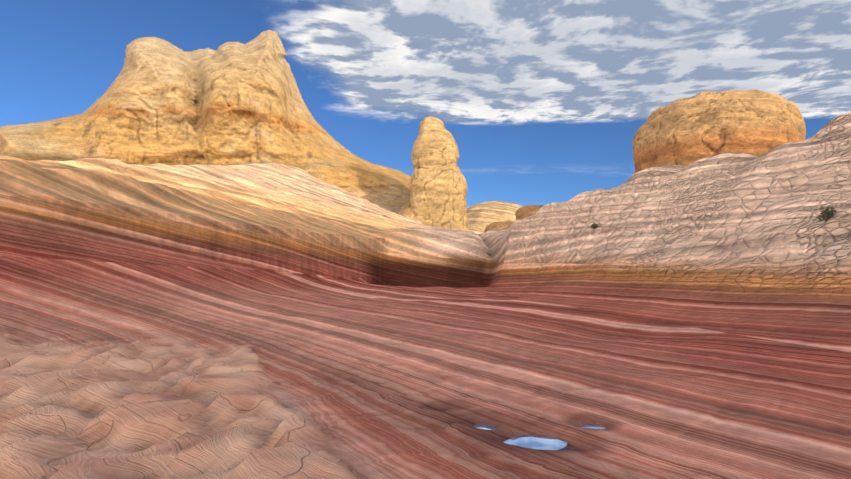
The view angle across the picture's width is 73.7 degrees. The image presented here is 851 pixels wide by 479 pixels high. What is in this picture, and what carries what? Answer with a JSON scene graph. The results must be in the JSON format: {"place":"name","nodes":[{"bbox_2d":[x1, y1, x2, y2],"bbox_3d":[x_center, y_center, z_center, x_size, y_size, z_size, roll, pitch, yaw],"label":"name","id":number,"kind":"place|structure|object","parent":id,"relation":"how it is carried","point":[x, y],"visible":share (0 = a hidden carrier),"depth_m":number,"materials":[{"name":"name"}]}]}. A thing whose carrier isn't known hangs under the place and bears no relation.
{"place":"outdoors","nodes":[
{"label":"outdoors","id":0,"kind":"place"},
{"bbox_2d":[0,112,850,478],"bbox_3d":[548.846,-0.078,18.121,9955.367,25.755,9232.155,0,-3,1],"label":"terrain","id":1,"kind":"structure","parent":0,"point":[292,322],"depth_m":8.60,"materials":[{"name":"stone"}]},
{"bbox_2d":[0,30,410,213],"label":"rock butte","id":2,"kind":"object","parent":1,"relation":"on","point":[162,101],"visible":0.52,"depth_m":42.42,"materials":[{"name":"stone"}]},
{"bbox_2d":[398,116,468,230],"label":"rock pillar","id":3,"kind":"structure","parent":1,"relation":"on","point":[438,186],"depth_m":38.31,"materials":[{"name":"stone"}]},
{"bbox_2d":[467,201,522,233],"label":"hill rock","id":4,"kind":"object","parent":1,"relation":"on","point":[482,216],"visible":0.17,"depth_m":97.88,"materials":[{"name":"stone"}]},
{"bbox_2d":[479,205,543,235],"bbox_3d":[5.942,-0.128,31.398,6.722,2.772,13.851,1,-3,-23],"label":"rock","id":5,"kind":"object","parent":1,"relation":"on","point":[523,212],"visible":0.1,"depth_m":27.57,"materials":[{"name":"stone"}]},
{"bbox_2d":[590,222,601,228],"bbox_3d":[4.854,-0.406,16.256,0.359,0.225,0.336,0,-3,1],"label":"desert shrub","id":6,"kind":"object","parent":1,"relation":"on","point":[594,226],"visible":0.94,"depth_m":16.20,"materials":[{"name":"green plant"}]},
{"bbox_2d":[632,90,805,172],"bbox_3d":[18.415,-4.634,35.697,9.828,8.957,10.366,-2,-3,28],"label":"dome rock","id":7,"kind":"object","parent":1,"relation":"on","point":[687,132],"visible":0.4,"depth_m":31.65,"materials":[{"name":"stone"}]},
{"bbox_2d":[817,205,836,220],"bbox_3d":[7.166,-0.455,10.090,0.347,0.292,0.324,0,-3,1],"label":"desert shrub","id":8,"kind":"object","parent":1,"relation":"on","point":[827,213],"visible":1,"depth_m":10.07,"materials":[{"name":"green plant"}]},
{"bbox_2d":[0,0,850,207],"label":"sky","id":9,"kind":"structure","parent":0,"point":[541,102],"materials":[{"name":"blue"}]},
{"bbox_2d":[439,410,605,450],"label":"puddle water","id":10,"kind":"structure","parent":0,"point":[542,442],"depth_m":3.98,"materials":[{"name":"blue liquid"}]}
]}

